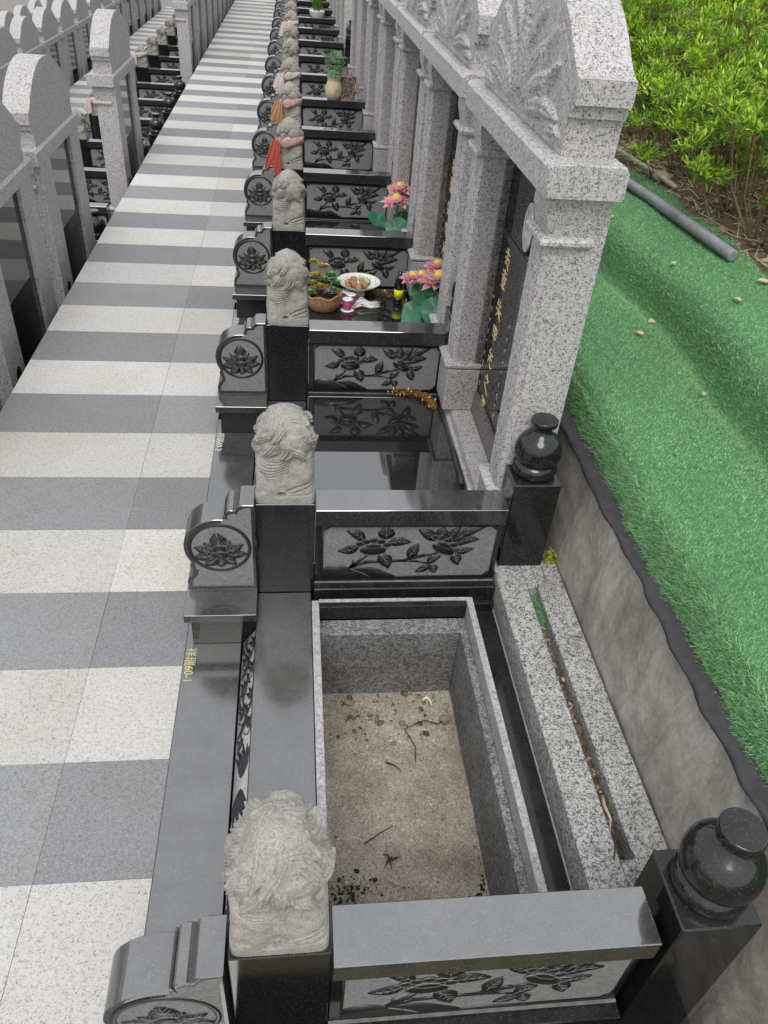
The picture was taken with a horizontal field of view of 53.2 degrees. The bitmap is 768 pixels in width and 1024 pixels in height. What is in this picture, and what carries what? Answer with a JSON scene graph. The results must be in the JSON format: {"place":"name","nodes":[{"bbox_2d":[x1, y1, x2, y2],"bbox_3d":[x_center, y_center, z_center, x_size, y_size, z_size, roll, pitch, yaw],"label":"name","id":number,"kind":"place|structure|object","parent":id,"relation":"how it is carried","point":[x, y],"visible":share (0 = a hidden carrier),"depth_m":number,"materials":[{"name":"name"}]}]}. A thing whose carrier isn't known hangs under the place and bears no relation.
{"place":"outdoors","nodes":[
{"label":"outdoors","id":0,"kind":"place"},
{"bbox_2d":[86,9,143,218],"bbox_3d":[-2.092,-3.012,6.123,0.209,1.687,0.958,0,38,-7],"label":"headstone","id":1,"kind":"object","parent":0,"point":[110,78],"visible":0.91,"depth_m":5.75,"materials":[{"name":"stone"}]},
{"bbox_2d":[69,6,174,113],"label":"path","id":2,"kind":"structure","parent":0,"point":[80,90],"depth_m":14.65,"materials":[{"name":"white tile"}]},
{"bbox_2d":[0,0,275,1023],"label":"path","id":3,"kind":"structure","parent":0,"point":[106,450],"depth_m":2.55,"materials":[{"name":"white tile"}]},
{"bbox_2d":[243,400,310,642],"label":"terrace","id":4,"kind":"structure","parent":0,"point":[288,592],"depth_m":2.86,"materials":[{"name":"black stone"}]},
{"bbox_2d":[235,220,385,308],"bbox_3d":[-0.393,-1.365,4.587,0.914,0.428,1.048,0,38,-7],"label":"grave base","id":5,"kind":"object","parent":4,"relation":"on","point":[339,225],"depth_m":4.79,"materials":[{"name":"black stone"}]},
{"bbox_2d":[243,165,275,230],"bbox_3d":[-0.767,-1.913,4.740,0.200,0.432,0.212,0,38,-7],"label":"drum stone","id":6,"kind":"object","parent":5,"relation":"on","point":[258,196],"visible":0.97,"depth_m":4.71,"materials":[{"name":"black stone"}]},
{"bbox_2d":[272,229,304,258],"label":"gate pillar","id":7,"kind":"structure","parent":5,"relation":"on","point":[293,240],"depth_m":3.83,"materials":[{"name":"black stone"}]},
{"bbox_2d":[270,168,306,230],"bbox_3d":[-0.470,-1.554,3.781,0.178,0.271,0.183,0,38,-6],"label":"stone lion","id":8,"kind":"object","parent":7,"relation":"on","point":[288,192],"visible":1,"depth_m":3.73},
{"bbox_2d":[303,168,390,222],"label":"divider wall","id":9,"kind":"structure","parent":5,"relation":"on","point":[337,195],"depth_m":4.79,"materials":[{"name":"black stone"}]},
{"bbox_2d":[367,182,409,230],"bbox_3d":[0.044,-1.762,4.524,0.282,0.334,0.292,16,39,13],"label":"lotus bouquet","id":10,"kind":"object","parent":5,"relation":"on","point":[398,221],"visible":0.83,"depth_m":4.47,"materials":[{"name":"pink plant"}]},
{"bbox_2d":[386,0,436,234],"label":"headstone","id":11,"kind":"object","parent":5,"relation":"on","point":[415,20],"visible":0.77,"depth_m":4.18,"materials":[{"name":"stone"}]},
{"bbox_2d":[232,292,407,409],"bbox_3d":[-0.291,-0.681,3.731,0.914,0.428,1.030,0,38,-7],"label":"grave base","id":12,"kind":"object","parent":4,"relation":"on","point":[388,310],"visible":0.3,"depth_m":3.80,"materials":[{"name":"black stone"}]},
{"bbox_2d":[232,222,272,317],"bbox_3d":[-0.664,-1.222,3.878,0.200,0.432,0.212,0,38,-7],"label":"drum stone","id":13,"kind":"object","parent":12,"relation":"on","point":[252,253],"visible":0.97,"depth_m":3.86,"materials":[{"name":"black stone"}]},
{"bbox_2d":[266,320,308,400],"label":"gate pillar","id":14,"kind":"structure","parent":12,"relation":"on","point":[287,359],"depth_m":3.05,"materials":[{"name":"black stone"}]},
{"bbox_2d":[264,248,310,324],"bbox_3d":[-0.369,-0.876,2.934,0.178,0.272,0.183,-2,39,-9],"label":"stone lion","id":15,"kind":"object","parent":14,"relation":"on","point":[287,278],"visible":1,"depth_m":2.89},
{"bbox_2d":[307,258,343,312],"bbox_3d":[-0.293,-1.099,3.729,0.199,0.228,0.186,0,38,-7],"label":"succulent basket","id":16,"kind":"object","parent":12,"relation":"on","point":[324,298],"visible":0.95,"depth_m":3.71,"materials":[{"name":"brown wicker"}]},
{"bbox_2d":[305,228,412,299],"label":"divider wall","id":17,"kind":"structure","parent":12,"relation":"on","point":[382,256],"depth_m":3.90,"materials":[{"name":"black stone"}]},
{"bbox_2d":[337,272,380,299],"bbox_3d":[-0.131,-1.141,3.895,0.224,0.109,0.224,0,38,-7],"label":"offering bowl","id":18,"kind":"object","parent":12,"relation":"on","point":[358,283],"visible":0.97,"depth_m":3.89,"materials":[{"name":"white ceramic"}]},
{"bbox_2d":[308,320,446,404],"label":"divider wall","id":19,"kind":"structure","parent":12,"relation":"on","point":[362,359],"depth_m":3.08,"materials":[{"name":"black stone"}]},
{"bbox_2d":[398,258,442,322],"bbox_3d":[0.222,-1.015,3.626,0.304,0.300,0.320,0,38,-7],"label":"lotus bouquet","id":20,"kind":"object","parent":12,"relation":"on","point":[423,304],"visible":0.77,"depth_m":3.62,"materials":[{"name":"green plant"}]},
{"bbox_2d":[406,0,501,323],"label":"headstone","id":21,"kind":"object","parent":12,"relation":"on","point":[454,48],"visible":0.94,"depth_m":3.11,"materials":[{"name":"stone"}]},
{"bbox_2d":[207,397,460,602],"bbox_3d":[-0.189,0.007,2.872,0.914,0.428,1.060,0,38,-7],"label":"grave base","id":22,"kind":"object","parent":4,"relation":"on","point":[382,444],"visible":0.38,"depth_m":2.88,"materials":[{"name":"black stone"}]},
{"bbox_2d":[215,314,267,432],"bbox_3d":[-0.563,-0.544,3.030,0.200,0.432,0.212,0,38,-7],"label":"drum stone","id":23,"kind":"object","parent":22,"relation":"on","point":[242,392],"visible":1,"depth_m":3.02,"materials":[{"name":"black stone"}]},
{"bbox_2d":[255,499,314,591],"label":"gate pillar","id":24,"kind":"structure","parent":22,"relation":"on","point":[285,536],"depth_m":2.18,"materials":[{"name":"black stone"}]},
{"bbox_2d":[251,402,318,503],"bbox_3d":[-0.266,-0.178,2.062,0.178,0.270,0.183,0,38,-6],"label":"stone lion","id":25,"kind":"object","parent":24,"relation":"on","point":[284,442],"visible":1,"depth_m":2.01},
{"bbox_2d":[437,0,638,489],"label":"headstone","id":26,"kind":"object","parent":22,"relation":"on","point":[549,101],"visible":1,"depth_m":2.02,"materials":[{"name":"stone"}]},
{"bbox_2d":[145,593,570,934],"bbox_3d":[-0.085,0.721,1.999,0.914,0.403,1.083,0,38,-7],"label":"grave base","id":27,"kind":"object","parent":4,"relation":"on","point":[249,725],"visible":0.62,"depth_m":2.00,"materials":[{"name":"black stone"}]},
{"bbox_2d":[103,914,234,1023],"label":"drum stone","id":28,"kind":"object","parent":27,"relation":"on","point":[179,975],"visible":1,"depth_m":1.20,"materials":[{"name":"black stone"}]},
{"bbox_2d":[183,486,258,642],"bbox_3d":[-0.460,0.154,2.158,0.200,0.432,0.212,0,38,-7],"label":"drum stone","id":29,"kind":"object","parent":27,"relation":"on","point":[220,551],"visible":1,"depth_m":2.14,"materials":[{"name":"black stone"}]},
{"bbox_2d":[226,881,331,1023],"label":"gate pillar","id":30,"kind":"structure","parent":27,"relation":"on","point":[284,989],"depth_m":1.26,"materials":[{"name":"black stone"}]},
{"bbox_2d":[221,789,336,956],"bbox_3d":[-0.160,0.542,1.177,0.173,0.253,0.178,0,38,-7],"label":"stone lion","id":31,"kind":"object","parent":30,"relation":"on","point":[280,860],"visible":1,"depth_m":1.12},
{"bbox_2d":[322,691,489,913],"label":"pit soil","id":32,"kind":"structure","parent":27,"relation":"in","point":[372,761],"depth_m":2.11,"materials":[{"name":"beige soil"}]},
{"bbox_2d":[323,691,452,745],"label":"soil clods","id":33,"kind":"object","parent":32,"relation":"on","point":[380,722],"visible":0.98,"depth_m":2.33,"materials":[{"name":"brown soil"}]},
{"bbox_2d":[313,490,508,600],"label":"divider wall","id":34,"kind":"structure","parent":27,"relation":"on","point":[403,543],"depth_m":2.21,"materials":[{"name":"black stone"}]},
{"bbox_2d":[327,886,661,1023],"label":"divider wall","id":35,"kind":"structure","parent":27,"relation":"on","point":[566,957],"depth_m":1.28,"materials":[{"name":"black stone"}]},
{"bbox_3d":[-0.496,-2.061,5.456,0.914,0.428,1.063,0,38,-7],"label":"grave base","id":36,"kind":"object","parent":4,"relation":"on","visible":0},
{"bbox_2d":[251,123,277,171],"bbox_3d":[-0.871,-2.612,5.615,0.200,0.432,0.212,0,38,-7],"label":"drum stone","id":37,"kind":"object","parent":36,"relation":"on","point":[261,140],"visible":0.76,"depth_m":5.57,"materials":[{"name":"black stone"}]},
{"bbox_2d":[281,169,302,183],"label":"gate pillar","id":38,"kind":"structure","parent":36,"relation":"on","point":[299,172],"depth_m":4.68,"materials":[{"name":"black stone"}]},
{"bbox_2d":[275,116,303,168],"bbox_3d":[-0.573,-2.246,4.643,0.178,0.275,0.183,-2,39,-9],"label":"stone lion","id":39,"kind":"object","parent":38,"relation":"on","point":[290,127],"visible":0.81,"depth_m":4.60},
{"bbox_2d":[264,131,303,175],"bbox_3d":[-0.587,-2.174,4.658,0.188,0.247,0.238,17,40,15],"label":"scarf","id":40,"kind":"object","parent":39,"relation":"attached to","point":[274,156],"visible":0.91,"depth_m":4.58,"materials":[{"name":"red fabric"}]},
{"bbox_2d":[301,126,375,170],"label":"divider wall","id":41,"kind":"structure","parent":36,"relation":"on","point":[337,148],"depth_m":5.66,"materials":[{"name":"black stone"}]},
{"bbox_2d":[372,0,405,174],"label":"headstone","id":42,"kind":"object","parent":36,"relation":"on","point":[383,149],"visible":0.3,"depth_m":5.18,"materials":[{"name":"stone"}]},
{"bbox_3d":[-0.598,-2.746,6.311,0.914,0.428,1.020,0,38,-7],"label":"grave base","id":43,"kind":"object","parent":4,"relation":"on","visible":0},
{"bbox_2d":[257,92,278,129],"bbox_3d":[-0.970,-3.284,6.455,0.200,0.432,0.212,0,38,-7],"label":"drum stone","id":44,"kind":"object","parent":43,"relation":"on","point":[264,107],"visible":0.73,"depth_m":6.40,"materials":[{"name":"black stone"}]},
{"bbox_2d":[301,96,364,128],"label":"divider wall","id":45,"kind":"structure","parent":43,"relation":"on","point":[326,112],"depth_m":6.49,"materials":[{"name":"black stone"}]},
{"bbox_2d":[324,49,344,99],"bbox_3d":[-0.411,-3.618,6.338,0.180,0.365,0.180,0,38,-7],"label":"potted plant","id":46,"kind":"object","parent":45,"relation":"on","point":[333,83],"visible":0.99,"depth_m":6.33,"materials":[{"name":"green plant"}]},
{"bbox_2d":[362,0,383,140],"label":"headstone","id":47,"kind":"object","parent":43,"relation":"on","point":[370,113],"visible":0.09,"depth_m":6.05,"materials":[{"name":"stone"}]},
{"bbox_3d":[-0.701,-3.440,7.178,0.914,0.428,1.081,0,38,-7],"label":"grave base","id":48,"kind":"object","parent":4,"relation":"on","visible":0},
{"bbox_2d":[300,72,355,98],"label":"divider wall","id":49,"kind":"structure","parent":48,"relation":"attached to","point":[312,84],"depth_m":7.35,"materials":[{"name":"black stone"}]},
{"bbox_3d":[-0.805,-4.143,8.056,0.914,0.428,1.056,0,38,-7],"label":"grave base","id":50,"kind":"object","parent":4,"relation":"on","visible":0},
{"bbox_2d":[299,54,349,74],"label":"divider wall","id":51,"kind":"structure","parent":50,"relation":"on","point":[312,63],"depth_m":8.22,"materials":[{"name":"black stone"}]},
{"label":"grave base","id":52,"kind":"object","parent":4,"relation":"on","visible":0},
{"bbox_2d":[298,39,343,56],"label":"divider wall","id":53,"kind":"structure","parent":52,"relation":"on","point":[315,47],"depth_m":9.09,"materials":[{"name":"black stone"}]},
{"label":"grave base","id":54,"kind":"object","parent":4,"relation":"on","visible":0},
{"bbox_2d":[298,27,339,41],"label":"divider wall","id":55,"kind":"structure","parent":54,"relation":"on","point":[309,33],"depth_m":9.96,"materials":[{"name":"black stone"}]},
{"bbox_2d":[542,426,767,1023],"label":"retaining wall","id":56,"kind":"structure","parent":0,"point":[684,768],"depth_m":1.78,"materials":[{"name":"concrete"}]},
{"bbox_2d":[492,561,667,889],"bbox_3d":[0.476,0.577,2.005,0.202,0.200,1.125,0,38,-7],"label":"headstone footing","id":57,"kind":"object","parent":56,"relation":"attached to","point":[584,835],"visible":0.53,"depth_m":1.89,"materials":[{"name":"grey stone"}]},
{"bbox_2d":[496,413,562,565],"bbox_3d":[0.420,0.015,2.329,0.140,0.692,0.140,0,38,-7],"label":"urn post","id":58,"kind":"object","parent":57,"relation":"on","point":[531,487],"visible":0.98,"depth_m":2.20,"materials":[{"name":"black stone"}]},
{"bbox_2d":[541,626,624,860],"bbox_3d":[0.483,0.518,1.985,0.045,0.023,0.812,0,38,-7],"label":"slot debris","id":59,"kind":"object","parent":57,"relation":"on","point":[578,728],"visible":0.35,"depth_m":1.94,"materials":[{"name":"soil"}]},
{"bbox_2d":[615,807,767,1023],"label":"urn post","id":60,"kind":"object","parent":57,"relation":"on","point":[703,884],"visible":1,"depth_m":1.26,"materials":[{"name":"black stone"}]},
{"bbox_2d":[559,401,767,829],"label":"ground cloth","id":61,"kind":"object","parent":56,"relation":"on","point":[709,703],"visible":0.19,"depth_m":1.71,"materials":[{"name":"black fabric"}]},
{"bbox_2d":[566,164,767,786],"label":"artificial turf","id":62,"kind":"structure","parent":56,"relation":"on","point":[681,459],"depth_m":2.23,"materials":[{"name":"green plastic"}]},
{"bbox_2d":[627,178,737,261],"bbox_3d":[1.224,-1.275,3.265,0.049,0.048,1.007,-3,39,-11],"label":"plastic pipe","id":63,"kind":"object","parent":62,"relation":"on","point":[726,251],"visible":0.89,"depth_m":3.15,"materials":[{"name":"grey plastic"}]},
{"bbox_2d":[614,28,767,277],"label":"garden soil","id":64,"kind":"structure","parent":0,"point":[727,222],"depth_m":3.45,"materials":[{"name":"brown soil"}]},
{"bbox_2d":[624,10,688,108],"bbox_3d":[1.506,-2.803,4.762,0.866,0.612,0.824,9,39,12],"label":"garden shrub","id":65,"kind":"object","parent":64,"relation":"on","point":[642,45],"visible":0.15,"depth_m":4.64,"materials":[{"name":"green plant"}]},
{"bbox_2d":[628,0,696,97],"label":"garden shrub","id":66,"kind":"object","parent":64,"relation":"on","point":[666,10],"visible":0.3,"depth_m":4.92,"materials":[{"name":"green plant"}]},
{"bbox_2d":[620,49,717,147],"bbox_3d":[1.502,-2.190,4.080,0.606,0.508,0.636,19,45,14],"label":"garden shrub","id":67,"kind":"object","parent":64,"relation":"on","point":[698,63],"visible":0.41,"depth_m":4.03,"materials":[{"name":"green plant"}]},
{"bbox_2d":[634,37,707,117],"bbox_3d":[1.675,-2.607,4.638,0.656,0.483,0.576,-18,44,-27],"label":"garden shrub","id":68,"kind":"object","parent":64,"relation":"on","point":[685,68],"visible":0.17,"depth_m":4.51,"materials":[{"name":"green plant"}]},
{"bbox_2d":[631,0,745,75],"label":"garden shrub","id":69,"kind":"object","parent":64,"relation":"on","point":[685,4],"visible":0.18,"depth_m":5.31,"materials":[{"name":"green plant"}]},
{"bbox_2d":[621,67,763,184],"bbox_3d":[1.432,-1.864,3.665,0.717,0.495,0.754,15,45,16],"label":"garden shrub","id":70,"kind":"object","parent":64,"relation":"on","point":[647,152],"visible":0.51,"depth_m":3.58,"materials":[{"name":"green plant"}]},
{"bbox_2d":[617,118,767,266],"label":"straw litter","id":71,"kind":"object","parent":64,"relation":"on","point":[693,200],"visible":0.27,"depth_m":3.53,"materials":[{"name":"brown plant"}]},
{"bbox_2d":[636,66,763,166],"bbox_3d":[1.645,-1.940,3.782,0.683,0.481,0.718,-2,38,-18],"label":"garden shrub","id":72,"kind":"object","parent":64,"relation":"on","point":[698,80],"visible":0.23,"depth_m":3.76,"materials":[{"name":"green plant"}]},
{"bbox_2d":[647,0,767,133],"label":"garden shrub","id":73,"kind":"object","parent":64,"relation":"on","point":[749,16],"visible":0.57,"depth_m":4.24,"materials":[{"name":"green plant"}]},
{"bbox_2d":[654,72,763,195],"bbox_3d":[1.501,-1.675,3.420,0.515,0.505,0.542,-25,47,-32],"label":"garden shrub","id":74,"kind":"object","parent":64,"relation":"on","point":[702,97],"visible":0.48,"depth_m":3.36,"materials":[{"name":"green plant"}]},
{"bbox_2d":[659,39,762,149],"bbox_3d":[1.761,-2.250,4.144,0.594,0.539,0.624,22,39,21],"label":"garden shrub","id":75,"kind":"object","parent":64,"relation":"on","point":[708,54],"visible":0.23,"depth_m":4.00,"materials":[{"name":"green plant"}]},
{"bbox_2d":[669,61,767,217],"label":"garden shrub","id":76,"kind":"object","parent":64,"relation":"on","point":[716,132],"visible":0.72,"depth_m":3.17,"materials":[{"name":"green plant"}]},
{"bbox_2d":[670,65,767,166],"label":"garden shrub","id":77,"kind":"object","parent":64,"relation":"on","point":[747,87],"visible":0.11,"depth_m":3.81,"materials":[{"name":"green plant"}]},
{"bbox_2d":[673,0,767,116],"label":"garden shrub","id":78,"kind":"object","parent":64,"relation":"on","point":[747,46],"visible":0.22,"depth_m":4.61,"materials":[{"name":"green plant"}]},
{"bbox_2d":[683,86,767,244],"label":"garden shrub","id":79,"kind":"object","parent":64,"relation":"on","point":[732,108],"visible":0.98,"depth_m":2.97,"materials":[{"name":"green plant"}]},
{"bbox_2d":[691,0,767,72],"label":"garden shrub","id":80,"kind":"object","parent":64,"relation":"on","point":[764,5],"visible":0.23,"depth_m":5.33,"materials":[{"name":"green plant"}]},
{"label":"terrace","id":81,"kind":"structure","parent":0,"visible":0},
{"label":"grave base","id":82,"kind":"object","parent":81,"relation":"on","visible":0},
{"bbox_2d":[84,167,110,203],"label":"divider wall","id":83,"kind":"structure","parent":82,"relation":"on","point":[97,185],"depth_m":6.70,"materials":[{"name":"black stone"}]},
{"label":"grave base","id":84,"kind":"object","parent":81,"relation":"on","visible":0},
{"bbox_2d":[86,139,145,167],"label":"divider wall","id":85,"kind":"structure","parent":84,"relation":"on","point":[96,153],"depth_m":7.43,"materials":[{"name":"black stone"}]},
{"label":"grave base","id":86,"kind":"object","parent":81,"relation":"on","visible":0},
{"bbox_2d":[138,98,163,124],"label":"divider wall","id":87,"kind":"structure","parent":86,"relation":"on","point":[147,107],"depth_m":9.01,"materials":[{"name":"black stone"}]},
{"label":"grave base","id":88,"kind":"object","parent":81,"relation":"on","visible":0},
{"bbox_2d":[136,81,174,98],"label":"divider wall","id":89,"kind":"structure","parent":88,"relation":"on","point":[154,90],"depth_m":9.75,"materials":[{"name":"black stone"}]},
{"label":"grave base","id":90,"kind":"object","parent":81,"relation":"on","visible":0},
{"bbox_2d":[148,67,180,83],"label":"divider wall","id":91,"kind":"structure","parent":90,"relation":"attached to","point":[161,75],"depth_m":10.55,"materials":[{"name":"black stone"}]},
{"bbox_2d":[171,0,198,84],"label":"headstone","id":92,"kind":"object","parent":90,"relation":"on","point":[185,19],"visible":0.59,"depth_m":9.63,"materials":[{"name":"stone"}]},
{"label":"grave base","id":93,"kind":"object","parent":81,"relation":"on","visible":0},
{"bbox_2d":[195,0,205,62],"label":"headstone","id":94,"kind":"object","parent":93,"relation":"on","point":[200,26],"visible":0.54,"depth_m":10.73,"materials":[{"name":"stone"}]},
{"bbox_3d":[-0.091,-3.424,6.626,0.139,0.692,0.139,0,38,-7],"label":"urn post","id":95,"kind":"object","parent":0,"visible":0},
{"bbox_2d":[354,0,370,104],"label":"headstone","id":96,"kind":"object","parent":95,"relation":"on","point":[363,38],"visible":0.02,"depth_m":6.97,"materials":[{"name":"stone"}]},
{"bbox_3d":[-0.196,-4.136,7.515,0.139,0.692,0.139,0,38,-7],"label":"urn post","id":97,"kind":"object","parent":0,"visible":0},
{"bbox_2d":[347,0,359,82],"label":"headstone","id":98,"kind":"object","parent":97,"relation":"on","point":[352,65],"visible":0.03,"depth_m":7.88,"materials":[{"name":"stone"}]},
{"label":"grave base","id":99,"kind":"object","parent":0,"visible":0},
{"bbox_2d":[0,101,57,405],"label":"headstone","id":100,"kind":"object","parent":99,"relation":"on","point":[28,308],"visible":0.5,"depth_m":3.63,"materials":[{"name":"stone"}]},
{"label":"grave base","id":101,"kind":"object","parent":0,"visible":0},
{"bbox_2d":[2,53,95,309],"bbox_3d":[-1.898,-1.705,4.490,0.209,1.687,0.958,0,38,-7],"label":"headstone","id":102,"kind":"object","parent":101,"relation":"on","point":[36,98],"visible":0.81,"depth_m":4.17,"materials":[{"name":"stone"}]},
{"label":"grave base","id":103,"kind":"object","parent":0,"visible":0},
{"bbox_2d":[0,27,16,101],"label":"headstone","id":104,"kind":"object","parent":103,"relation":"on","point":[8,49],"visible":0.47,"depth_m":8.88,"materials":[{"name":"stone"}]},
{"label":"grave base","id":105,"kind":"object","parent":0,"visible":0},
{"bbox_2d":[9,16,43,54],"bbox_3d":[-4.607,-5.539,10.104,0.209,1.687,0.958,0,38,-7],"label":"headstone","id":106,"kind":"object","parent":105,"relation":"on","point":[23,31],"visible":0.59,"depth_m":9.58,"materials":[{"name":"stone"}]},
{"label":"grave base","id":107,"kind":"object","parent":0,"visible":0},
{"bbox_2d":[32,7,67,80],"bbox_3d":[-4.704,-6.186,10.913,0.209,1.687,0.958,0,38,-7],"label":"headstone","id":108,"kind":"object","parent":107,"relation":"on","point":[44,19],"visible":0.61,"depth_m":10.52,"materials":[{"name":"stone"}]},
{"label":"grave base","id":109,"kind":"object","parent":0,"visible":0},
{"bbox_2d":[51,0,83,87],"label":"headstone","id":110,"kind":"object","parent":109,"relation":"on","point":[62,11],"visible":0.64,"depth_m":11.44,"materials":[{"name":"stone"}]},
{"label":"grave base","id":111,"kind":"object","parent":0,"visible":0},
{"bbox_2d":[68,0,92,74],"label":"headstone","id":112,"kind":"object","parent":111,"relation":"on","point":[82,18],"visible":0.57,"depth_m":12.23,"materials":[{"name":"stone"}]},
{"bbox_3d":[-0.698,-2.703,5.699,0.162,0.332,0.148,0,38,-7],"label":"gate pillar","id":113,"kind":"object","parent":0,"visible":0},
{"bbox_2d":[278,81,301,125],"bbox_3d":[-0.676,-2.947,5.517,0.178,0.277,0.183,-1,39,-7],"label":"stone lion","id":114,"kind":"object","parent":113,"relation":"on","point":[290,90],"visible":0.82,"depth_m":5.44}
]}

